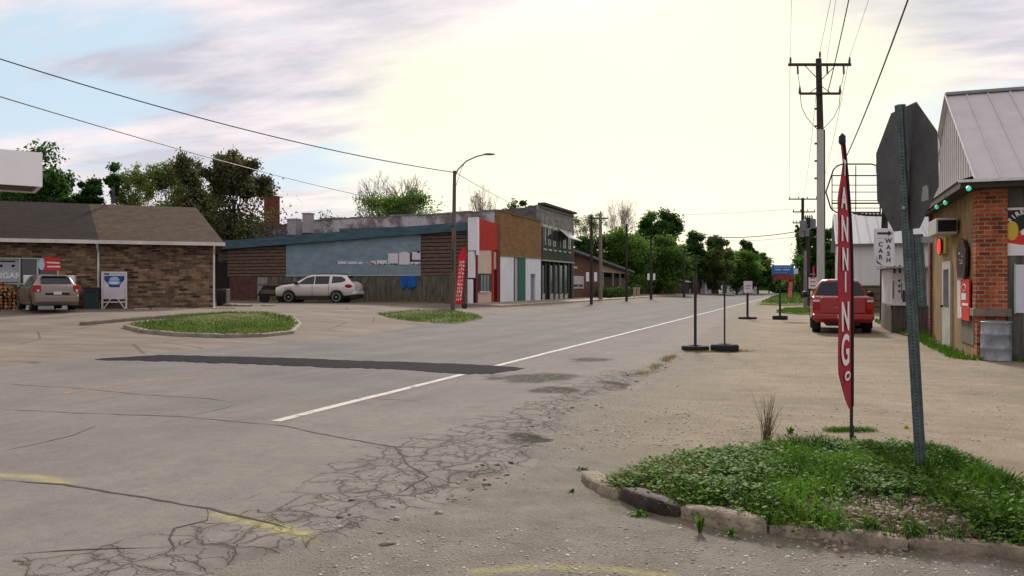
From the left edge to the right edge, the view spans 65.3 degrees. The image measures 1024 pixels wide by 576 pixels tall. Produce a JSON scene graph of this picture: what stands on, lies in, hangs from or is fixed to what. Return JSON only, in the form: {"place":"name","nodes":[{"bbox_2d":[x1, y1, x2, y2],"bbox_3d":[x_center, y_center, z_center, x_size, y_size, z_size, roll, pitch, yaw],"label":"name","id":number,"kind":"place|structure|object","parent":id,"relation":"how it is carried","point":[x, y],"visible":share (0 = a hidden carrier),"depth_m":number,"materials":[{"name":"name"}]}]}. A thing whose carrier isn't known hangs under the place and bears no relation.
{"place":"outdoors","nodes":[
{"label":"outdoors","id":0,"kind":"place"},
{"bbox_2d":[0,96,372,197],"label":"power line","id":1,"kind":"object","parent":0,"point":[162,144],"visible":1,"depth_m":44.81,"materials":[{"name":"rubber"}]},
{"bbox_2d":[264,195,280,224],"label":"chimney","id":2,"kind":"object","parent":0,"point":[275,205],"visible":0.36,"depth_m":70.87,"materials":[{"name":"brick"}]},
{"bbox_2d":[0,292,735,366],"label":"parking lot","id":3,"kind":"structure","parent":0,"point":[38,336],"depth_m":25.48,"materials":[{"name":"concrete"}]},
{"bbox_2d":[0,149,41,192],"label":"fuel canopy","id":4,"kind":"object","parent":3,"relation":"on","point":[20,171],"visible":1,"depth_m":26.69,"materials":[{"name":"grey metal"}]},
{"bbox_2d":[17,275,79,311],"bbox_3d":[-18.799,0.189,32.276,1.822,1.456,4.112,0,0,-41],"label":"hatchback","id":5,"kind":"object","parent":3,"relation":"on","point":[34,292],"visible":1,"depth_m":30.93,"materials":[{"name":"beige paint"}]},
{"bbox_2d":[23,275,76,309],"bbox_3d":[-20.026,0.194,34.674,1.938,1.500,0.650,0,0,-22],"label":"ice chest","id":6,"kind":"object","parent":3,"relation":"on","point":[72,277],"visible":0.24,"depth_m":34.38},
{"bbox_2d":[0,201,224,308],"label":"store","id":7,"kind":"structure","parent":3,"relation":"on","point":[163,256],"depth_m":36.48,"materials":[{"name":"brick"}]},
{"bbox_2d":[0,258,58,283],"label":"window","id":8,"kind":"structure","parent":7,"relation":"in","point":[27,266],"depth_m":34.75,"materials":[{"name":"grey glass"}]},
{"bbox_2d":[137,313,293,333],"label":"traffic island","id":9,"kind":"structure","parent":3,"relation":"on","point":[221,316],"depth_m":26.26,"materials":[{"name":"plant"}]},
{"bbox_2d":[128,310,298,333],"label":"grass","id":10,"kind":"structure","parent":9,"relation":"on","point":[163,323],"depth_m":24.68,"materials":[{"name":"plant"}]},
{"bbox_2d":[216,288,229,305],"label":"air conditioner","id":11,"kind":"object","parent":3,"relation":"on","point":[222,296],"visible":0.84,"depth_m":40.73,"materials":[{"name":"black metal"}]},
{"bbox_2d":[256,282,293,302],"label":"utility trailer","id":12,"kind":"object","parent":3,"relation":"on","point":[266,291],"visible":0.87,"depth_m":49.32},
{"bbox_2d":[275,274,363,302],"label":"suv","id":13,"kind":"object","parent":3,"relation":"on","point":[337,288],"visible":0.97,"depth_m":48.88,"materials":[{"name":"paint"}]},
{"bbox_2d":[230,299,450,303],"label":"grass","id":14,"kind":"structure","parent":3,"relation":"on","point":[413,301],"depth_m":51.58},
{"bbox_2d":[450,153,494,309],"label":"street light","id":15,"kind":"object","parent":3,"relation":"on","point":[453,268],"visible":0.97,"depth_m":41.41,"materials":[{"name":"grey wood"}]},
{"bbox_2d":[0,58,452,172],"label":"power line","id":16,"kind":"object","parent":15,"relation":"attached to","point":[207,119],"visible":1,"depth_m":31.61,"materials":[{"name":"rubber"}]},
{"bbox_2d":[586,215,596,304],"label":"utility pole","id":17,"kind":"object","parent":3,"relation":"on","point":[591,265],"visible":0.86,"depth_m":59.78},
{"bbox_2d":[625,224,639,300],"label":"street light","id":18,"kind":"object","parent":3,"relation":"on","point":[626,270],"visible":0.87,"depth_m":72.71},
{"bbox_2d":[0,291,781,575],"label":"road","id":19,"kind":"structure","parent":0,"point":[300,485],"depth_m":8.15,"materials":[{"name":"asphalt"}]},
{"bbox_2d":[3,383,428,554],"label":"road cracks","id":20,"kind":"object","parent":19,"relation":"on","point":[214,509],"visible":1,"depth_m":5.81,"materials":[{"name":"asphalt"}]},
{"bbox_2d":[95,355,522,373],"bbox_3d":[-4.041,1.444,15.494,8.768,0.016,1.702,0,0,18],"label":"asphalt patch","id":21,"kind":"object","parent":19,"relation":"on","point":[452,368],"visible":1,"depth_m":15.35,"materials":[{"name":"asphalt"}]},
{"bbox_2d":[272,296,771,420],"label":"edge line","id":22,"kind":"object","parent":19,"relation":"on","point":[340,404],"visible":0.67,"depth_m":11.91,"materials":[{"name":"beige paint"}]},
{"bbox_2d":[376,309,482,323],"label":"grass","id":23,"kind":"structure","parent":0,"point":[444,317],"depth_m":34.55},
{"bbox_2d":[0,0,1023,267],"label":"sky","id":24,"kind":"structure","parent":0,"point":[687,107],"materials":[{"name":"white"}]},
{"bbox_2d":[467,294,682,306],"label":"pavement","id":25,"kind":"structure","parent":0,"point":[532,302],"depth_m":59.91,"materials":[{"name":"concrete"}]},
{"bbox_2d":[468,217,478,302],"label":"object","id":26,"kind":"object","parent":25,"relation":"on","point":[473,234],"visible":0.85,"depth_m":49.32,"materials":[{"name":"paint"}]},
{"bbox_2d":[593,211,607,298],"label":"utility pole","id":27,"kind":"object","parent":25,"relation":"on","point":[600,284],"visible":0.9,"depth_m":71.86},
{"bbox_2d":[212,290,1023,575],"bbox_3d":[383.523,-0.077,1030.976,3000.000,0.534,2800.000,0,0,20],"label":"ground","id":28,"kind":"structure","parent":0,"point":[548,507],"depth_m":7.04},
{"bbox_2d":[0,138,81,202],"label":"tree","id":29,"kind":"object","parent":28,"relation":"on","point":[56,184],"visible":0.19,"depth_m":57.31,"materials":[{"name":"green plant"}]},
{"bbox_2d":[71,174,106,203],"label":"tree","id":30,"kind":"object","parent":28,"relation":"on","point":[91,192],"visible":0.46,"depth_m":59.54,"materials":[{"name":"green plant"}]},
{"bbox_2d":[102,162,123,204],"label":"tree","id":31,"kind":"object","parent":28,"relation":"on","point":[111,180],"visible":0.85,"depth_m":59.80,"materials":[{"name":"green plant"}]},
{"bbox_2d":[106,158,197,206],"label":"tree","id":32,"kind":"object","parent":28,"relation":"on","point":[158,178],"visible":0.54,"depth_m":62.58,"materials":[{"name":"green plant"}]},
{"bbox_2d":[79,311,235,324],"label":"kerb","id":33,"kind":"structure","parent":28,"relation":"on","point":[104,321],"depth_m":26.39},
{"bbox_2d":[95,146,297,262],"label":"tree","id":34,"kind":"object","parent":28,"relation":"on","point":[232,180],"visible":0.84,"depth_m":58.44,"materials":[{"name":"green plant"}]},
{"bbox_2d":[123,317,301,337],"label":"kerb","id":35,"kind":"structure","parent":28,"relation":"on","point":[296,328],"depth_m":22.16,"materials":[{"name":"concrete"}]},
{"bbox_2d":[183,185,270,298],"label":"tree","id":36,"kind":"object","parent":28,"relation":"on","point":[208,189],"visible":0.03,"depth_m":62.99,"materials":[{"name":"green plant"}]},
{"bbox_2d":[216,222,474,302],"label":"boarded building","id":37,"kind":"structure","parent":28,"relation":"on","point":[378,263],"depth_m":52.66,"materials":[{"name":"blue wood"}]},
{"bbox_2d":[286,218,301,234],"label":"roof vent","id":38,"kind":"object","parent":37,"relation":"on","point":[294,226],"visible":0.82,"depth_m":58.61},
{"bbox_2d":[301,213,314,232],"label":"roof vent","id":39,"kind":"object","parent":37,"relation":"on","point":[307,222],"visible":1,"depth_m":57.90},
{"bbox_2d":[400,276,416,288],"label":"tarp","id":40,"kind":"object","parent":37,"relation":"hanging from","point":[410,282],"visible":1,"depth_m":51.43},
{"bbox_2d":[233,209,541,301],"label":"brown brick shop","id":41,"kind":"structure","parent":28,"relation":"on","point":[520,257],"depth_m":57.39,"materials":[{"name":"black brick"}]},
{"bbox_2d":[352,170,444,216],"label":"tree","id":42,"kind":"object","parent":28,"relation":"on","point":[410,202],"visible":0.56,"depth_m":78.85,"materials":[{"name":"green plant"}]},
{"bbox_2d":[339,219,499,302],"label":"red storefront","id":43,"kind":"object","parent":28,"relation":"on","point":[487,273],"visible":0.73,"depth_m":52.15,"materials":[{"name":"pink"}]},
{"bbox_2d":[478,274,490,291],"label":"window","id":44,"kind":"structure","parent":43,"relation":"in","point":[484,280],"depth_m":51.35,"materials":[{"name":"grey glass"}]},
{"bbox_2d":[455,248,466,304],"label":"feather flag","id":45,"kind":"object","parent":28,"relation":"on","point":[459,290],"visible":0.98,"depth_m":44.98,"materials":[{"name":"red fabric"}]},
{"bbox_2d":[459,184,497,210],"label":"tree","id":46,"kind":"object","parent":28,"relation":"on","point":[477,198],"visible":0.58,"depth_m":83.07,"materials":[{"name":"grey plant"}]},
{"bbox_2d":[337,347,688,545],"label":"loose asphalt","id":47,"kind":"structure","parent":28,"relation":"on","point":[397,518],"depth_m":6.01,"materials":[{"name":"asphalt"}]},
{"bbox_2d":[503,202,580,299],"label":"green building","id":48,"kind":"structure","parent":28,"relation":"on","point":[558,238],"depth_m":65.84,"materials":[{"name":"paint"}]},
{"bbox_2d":[574,234,603,258],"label":"tree","id":49,"kind":"object","parent":28,"relation":"on","point":[583,245],"visible":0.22,"depth_m":103.00,"materials":[{"name":"green plant"}]},
{"bbox_2d":[574,210,608,250],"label":"tree","id":50,"kind":"object","parent":28,"relation":"on","point":[584,229],"visible":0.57,"depth_m":111.98,"materials":[{"name":"green plant"}]},
{"bbox_2d":[581,471,620,497],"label":"kerb","id":51,"kind":"structure","parent":28,"relation":"on","point":[590,479],"depth_m":5.90,"materials":[{"name":"concrete"}]},
{"bbox_2d":[574,249,634,297],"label":"brick house","id":52,"kind":"structure","parent":28,"relation":"on","point":[581,269],"depth_m":79.17,"materials":[{"name":"brown brick"}]},
{"bbox_2d":[593,286,633,297],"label":"hedge","id":53,"kind":"object","parent":28,"relation":"on","point":[613,291],"visible":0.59,"depth_m":80.07,"materials":[{"name":"green plant"}]},
{"bbox_2d":[603,200,639,232],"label":"tree","id":54,"kind":"object","parent":28,"relation":"on","point":[623,213],"visible":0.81,"depth_m":117.43,"materials":[{"name":"grey plant"}]},
{"bbox_2d":[593,226,664,293],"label":"tree","id":55,"kind":"object","parent":28,"relation":"on","point":[613,244],"visible":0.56,"depth_m":103.63,"materials":[{"name":"green plant"}]},
{"bbox_2d":[647,239,654,298],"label":"utility pole","id":56,"kind":"object","parent":28,"relation":"on","point":[649,276],"visible":0.86,"depth_m":83.41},
{"bbox_2d":[619,487,686,517],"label":"kerb","id":57,"kind":"structure","parent":28,"relation":"on","point":[633,496],"depth_m":5.33,"materials":[{"name":"concrete"}]},
{"bbox_2d":[634,209,671,244],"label":"tree","id":58,"kind":"object","parent":28,"relation":"on","point":[648,227],"visible":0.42,"depth_m":126.33,"materials":[{"name":"green plant"}]},
{"bbox_2d":[544,405,764,453],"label":"gravel chips","id":59,"kind":"object","parent":28,"relation":"on","point":[615,443],"visible":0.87,"depth_m":8.27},
{"bbox_2d":[634,354,676,375],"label":"grass","id":60,"kind":"structure","parent":28,"relation":"on","point":[669,357],"depth_m":15.23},
{"bbox_2d":[598,446,720,511],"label":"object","id":61,"kind":"structure","parent":28,"relation":"on","point":[668,465],"depth_m":5.89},
{"bbox_2d":[318,507,1018,575],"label":"pebbles","id":62,"kind":"object","parent":28,"relation":"on","point":[664,570],"visible":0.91,"depth_m":4.45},
{"bbox_2d":[653,206,684,249],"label":"tree","id":63,"kind":"object","parent":28,"relation":"on","point":[673,220],"visible":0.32,"depth_m":131.81,"materials":[{"name":"green plant"}]},
{"bbox_2d":[643,231,696,293],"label":"tree","id":64,"kind":"object","parent":28,"relation":"on","point":[670,260],"visible":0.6,"depth_m":109.86,"materials":[{"name":"green plant"}]},
{"bbox_2d":[681,274,708,351],"bbox_3d":[4.336,0.578,18.908,0.643,1.810,0.643,0,0,0],"label":"sign stand","id":65,"kind":"object","parent":28,"relation":"on","point":[695,346],"visible":0.88,"depth_m":18.88,"materials":[{"name":"metal"}]},
{"bbox_2d":[682,230,708,292],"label":"tree","id":66,"kind":"object","parent":28,"relation":"on","point":[694,245],"visible":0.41,"depth_m":138.46,"materials":[{"name":"green plant"}]},
{"bbox_2d":[690,279,709,293],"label":"white house","id":67,"kind":"structure","parent":28,"relation":"on","point":[702,288],"depth_m":141.94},
{"bbox_2d":[700,235,736,294],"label":"tree","id":68,"kind":"object","parent":28,"relation":"on","point":[720,267],"visible":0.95,"depth_m":139.30,"materials":[{"name":"green plant"}]},
{"bbox_2d":[681,504,767,533],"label":"kerb","id":69,"kind":"structure","parent":28,"relation":"on","point":[717,518],"depth_m":4.92,"materials":[{"name":"concrete"}]},
{"bbox_2d":[710,284,738,351],"bbox_3d":[4.987,0.690,18.751,0.650,1.579,0.650,0,0,0],"label":"sign stand","id":70,"kind":"object","parent":28,"relation":"on","point":[724,346],"visible":0.97,"depth_m":18.60,"materials":[{"name":"metal"}]},
{"bbox_2d":[723,249,766,294],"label":"tree","id":71,"kind":"object","parent":28,"relation":"on","point":[744,260],"visible":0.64,"depth_m":148.18,"materials":[{"name":"green plant"}]},
{"bbox_2d":[738,281,756,318],"bbox_3d":[11.050,0.565,37.501,0.850,1.779,0.850,0,0,0],"label":"sign stand","id":72,"kind":"object","parent":28,"relation":"on","point":[747,287],"visible":0.93,"depth_m":37.41,"materials":[{"name":"metal"}]},
{"bbox_2d":[735,238,761,293],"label":"tree","id":73,"kind":"object","parent":28,"relation":"on","point":[745,245],"visible":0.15,"depth_m":159.25,"materials":[{"name":"green plant"}]},
{"bbox_2d":[752,252,775,293],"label":"tree","id":74,"kind":"object","parent":28,"relation":"on","point":[766,262],"visible":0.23,"depth_m":163.56,"materials":[{"name":"green plant"}]},
{"bbox_2d":[772,265,793,319],"bbox_3d":[12.436,0.201,36.828,0.865,2.507,0.688,0,0,41],"label":"sign stand","id":75,"kind":"object","parent":28,"relation":"on","point":[782,272],"visible":1,"depth_m":36.78,"materials":[{"name":"plastic"}]},
{"bbox_2d":[576,348,1013,447],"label":"lot stones","id":76,"kind":"object","parent":28,"relation":"on","point":[685,422],"visible":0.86,"depth_m":9.13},
{"bbox_2d":[788,225,804,294],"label":"tree","id":77,"kind":"object","parent":28,"relation":"on","point":[798,246],"visible":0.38,"depth_m":129.95,"materials":[{"name":"green plant"}]},
{"bbox_2d":[788,196,816,297],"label":"utility pole","id":78,"kind":"object","parent":28,"relation":"on","point":[802,211],"visible":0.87,"depth_m":94.79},
{"bbox_2d":[803,251,806,306],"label":"utility pole","id":79,"kind":"object","parent":28,"relation":"on","point":[805,279],"visible":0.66,"depth_m":59.90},
{"bbox_2d":[799,215,815,305],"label":"utility pole","id":80,"kind":"object","parent":28,"relation":"on","point":[807,224],"visible":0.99,"depth_m":61.80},
{"bbox_2d":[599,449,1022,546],"bbox_3d":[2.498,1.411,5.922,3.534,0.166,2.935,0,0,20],"label":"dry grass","id":81,"kind":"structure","parent":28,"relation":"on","point":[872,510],"depth_m":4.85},
{"bbox_2d":[790,227,831,289],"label":"tree","id":82,"kind":"object","parent":28,"relation":"on","point":[799,262],"visible":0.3,"depth_m":87.40,"materials":[{"name":"green plant"}]},
{"bbox_2d":[599,436,1023,545],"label":"weeds","id":83,"kind":"object","parent":28,"relation":"on","point":[739,463],"visible":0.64,"depth_m":5.60,"materials":[{"name":"green plant"}]},
{"bbox_2d":[608,432,1023,545],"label":"grass","id":84,"kind":"structure","parent":28,"relation":"on","point":[987,481],"depth_m":5.37,"materials":[{"name":"green plant"}]},
{"bbox_2d":[788,51,850,283],"bbox_3d":[14.092,-4.659,36.739,2.870,12.421,0.460,0,0,0],"label":"utility pole","id":85,"kind":"object","parent":28,"relation":"on","point":[819,93],"visible":0.98,"depth_m":36.65,"materials":[{"name":"wood"}]},
{"bbox_2d":[816,241,834,278],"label":"tree","id":86,"kind":"object","parent":28,"relation":"on","point":[829,265],"visible":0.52,"depth_m":79.50,"materials":[{"name":"green plant"}]},
{"bbox_2d":[802,279,873,332],"bbox_3d":[11.363,0.607,27.813,2.394,1.838,5.085,0,0,19],"label":"pickup truck","id":87,"kind":"object","parent":28,"relation":"on","point":[824,303],"visible":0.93,"depth_m":25.77,"materials":[{"name":"red paint"}]},
{"bbox_2d":[768,522,908,548],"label":"kerb","id":88,"kind":"structure","parent":28,"relation":"on","point":[883,540],"depth_m":4.64,"materials":[{"name":"concrete"}]},
{"bbox_2d":[837,133,853,439],"bbox_3d":[3.137,0.103,7.507,0.062,3.077,0.619,0,0,35],"label":"feather flag","id":89,"kind":"object","parent":28,"relation":"on","point":[845,273],"visible":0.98,"depth_m":7.49,"materials":[{"name":"red fabric"}]},
{"bbox_2d":[825,163,887,319],"bbox_3d":[14.451,-1.833,33.478,2.656,6.780,0.420,0,0,0],"label":"sign mast","id":90,"kind":"object","parent":28,"relation":"on","point":[884,222],"visible":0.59,"depth_m":33.47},
{"bbox_2d":[874,228,893,266],"bbox_3d":[15.156,-1.647,32.553,0.810,1.560,0.130,0,0,0],"label":"car wash sign","id":91,"kind":"object","parent":90,"relation":"attached to","point":[883,247],"visible":1,"depth_m":32.50,"materials":[{"name":"white metal"}]},
{"bbox_2d":[767,473,978,565],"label":"stone chips","id":92,"kind":"object","parent":28,"relation":"on","point":[883,518],"visible":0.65,"depth_m":4.86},
{"bbox_2d":[875,265,927,332],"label":"white shed","id":93,"kind":"structure","parent":28,"relation":"on","point":[893,312],"depth_m":26.27,"materials":[{"name":"grey metal"}]},
{"bbox_2d":[876,102,939,468],"bbox_3d":[2.928,0.116,5.934,0.243,2.923,0.935,0,0,-13],"label":"stop sign","id":94,"kind":"object","parent":28,"relation":"on","point":[907,169],"visible":0.98,"depth_m":5.86,"materials":[{"name":"black metal"}]},
{"bbox_2d":[919,336,975,359],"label":"grass","id":95,"kind":"structure","parent":28,"relation":"on","point":[952,352],"depth_m":18.47,"materials":[{"name":"green plant"}]},
{"bbox_2d":[906,535,1023,560],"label":"kerb","id":96,"kind":"structure","parent":28,"relation":"on","point":[966,547],"depth_m":4.45,"materials":[{"name":"concrete"}]},
{"bbox_2d":[925,86,1023,358],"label":"corner shop","id":97,"kind":"structure","parent":28,"relation":"on","point":[980,134],"depth_m":17.68,"materials":[{"name":"brick"}]},
{"bbox_2d":[928,218,956,236],"bbox_3d":[10.449,-1.461,19.411,0.450,0.373,1.382,0,0,20],"label":"window air conditioner","id":98,"kind":"object","parent":97,"relation":"attached to","point":[942,227],"depth_m":18.81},
{"bbox_2d":[940,261,951,346],"bbox_3d":[11.036,0.388,20.349,0.118,2.130,1.264,0,0,20],"label":"door","id":99,"kind":"structure","parent":97,"relation":"in","point":[946,305],"depth_m":20.12,"materials":[{"name":"white metal"}]},
{"bbox_2d":[956,239,967,277],"bbox_3d":[10.150,-0.671,18.029,0.066,0.887,1.126,0,0,20],"label":"tall wooden sign","id":100,"kind":"object","parent":97,"relation":"attached to","point":[962,259],"visible":1,"depth_m":17.82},
{"bbox_2d":[957,279,970,320],"bbox_3d":[10.124,0.263,17.935,0.048,0.908,1.443,0,0,20],"label":"red white sign","id":101,"kind":"object","parent":97,"relation":"attached to","point":[963,297],"visible":1,"depth_m":17.82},
{"bbox_2d":[1008,207,1023,255],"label":"whisky poster","id":102,"kind":"object","parent":97,"relation":"attached to","point":[1015,231],"visible":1,"depth_m":16.57,"materials":[{"name":"paper"}]},
{"bbox_2d":[1014,264,1023,313],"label":"framed poster","id":103,"kind":"object","parent":97,"relation":"attached to","point":[1018,288],"visible":1,"depth_m":16.54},
{"bbox_2d":[980,321,1012,361],"bbox_3d":[9.873,1.078,16.302,0.574,0.800,0.574,0,0,20],"label":"metal drum","id":104,"kind":"object","parent":28,"relation":"on","point":[996,342],"visible":0.98,"depth_m":16.08,"materials":[{"name":"metal"}]},
{"bbox_2d":[753,393,784,442],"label":"tall grass","id":105,"kind":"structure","parent":0,"point":[766,433],"depth_m":7.49,"materials":[{"name":"plant"}]},
{"bbox_2d":[762,292,802,303],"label":"grass","id":106,"kind":"structure","parent":0,"point":[796,298],"depth_m":81.64,"materials":[{"name":"green plant"}]},
{"bbox_2d":[777,306,808,312],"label":"grass","id":107,"kind":"structure","parent":0,"point":[796,309],"depth_m":47.38,"materials":[{"name":"green plant"}]},
{"bbox_2d":[817,424,883,433],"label":"grass","id":108,"kind":"structure","parent":0,"point":[847,429],"depth_m":8.30,"materials":[{"name":"green plant"}]},
{"bbox_2d":[847,0,908,154],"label":"power line","id":109,"kind":"object","parent":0,"point":[881,70],"visible":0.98,"depth_m":20.24,"materials":[{"name":"rubber"}]},
{"bbox_2d":[831,213,927,312],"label":"metal building","id":110,"kind":"structure","parent":0,"point":[866,272],"depth_m":47.13,"materials":[{"name":"metal"}]},
{"bbox_2d":[874,318,934,338],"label":"grass","id":111,"kind":"structure","parent":0,"point":[923,332],"depth_m":24.78,"materials":[{"name":"green plant"}]},
{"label":"sidewalk","id":112,"kind":"structure","parent":0,"visible":0},
{"bbox_2d":[0,283,20,309],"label":"firewood stack","id":113,"kind":"object","parent":112,"relation":"on","point":[11,295],"visible":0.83,"depth_m":33.80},
{"bbox_2d":[83,287,99,308],"bbox_3d":[-18.499,0.483,35.162,0.620,1.020,0.590,0,0,-22],"label":"waste bin","id":114,"kind":"object","parent":112,"relation":"on","point":[91,295],"visible":0.88,"depth_m":34.92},
{"bbox_2d":[101,272,126,308],"bbox_3d":[-17.699,0.132,35.572,1.030,1.721,0.128,0,0,-22],"label":"sign board","id":115,"kind":"object","parent":112,"relation":"on","point":[113,285],"visible":0.94,"depth_m":35.58,"materials":[{"name":"plastic"}]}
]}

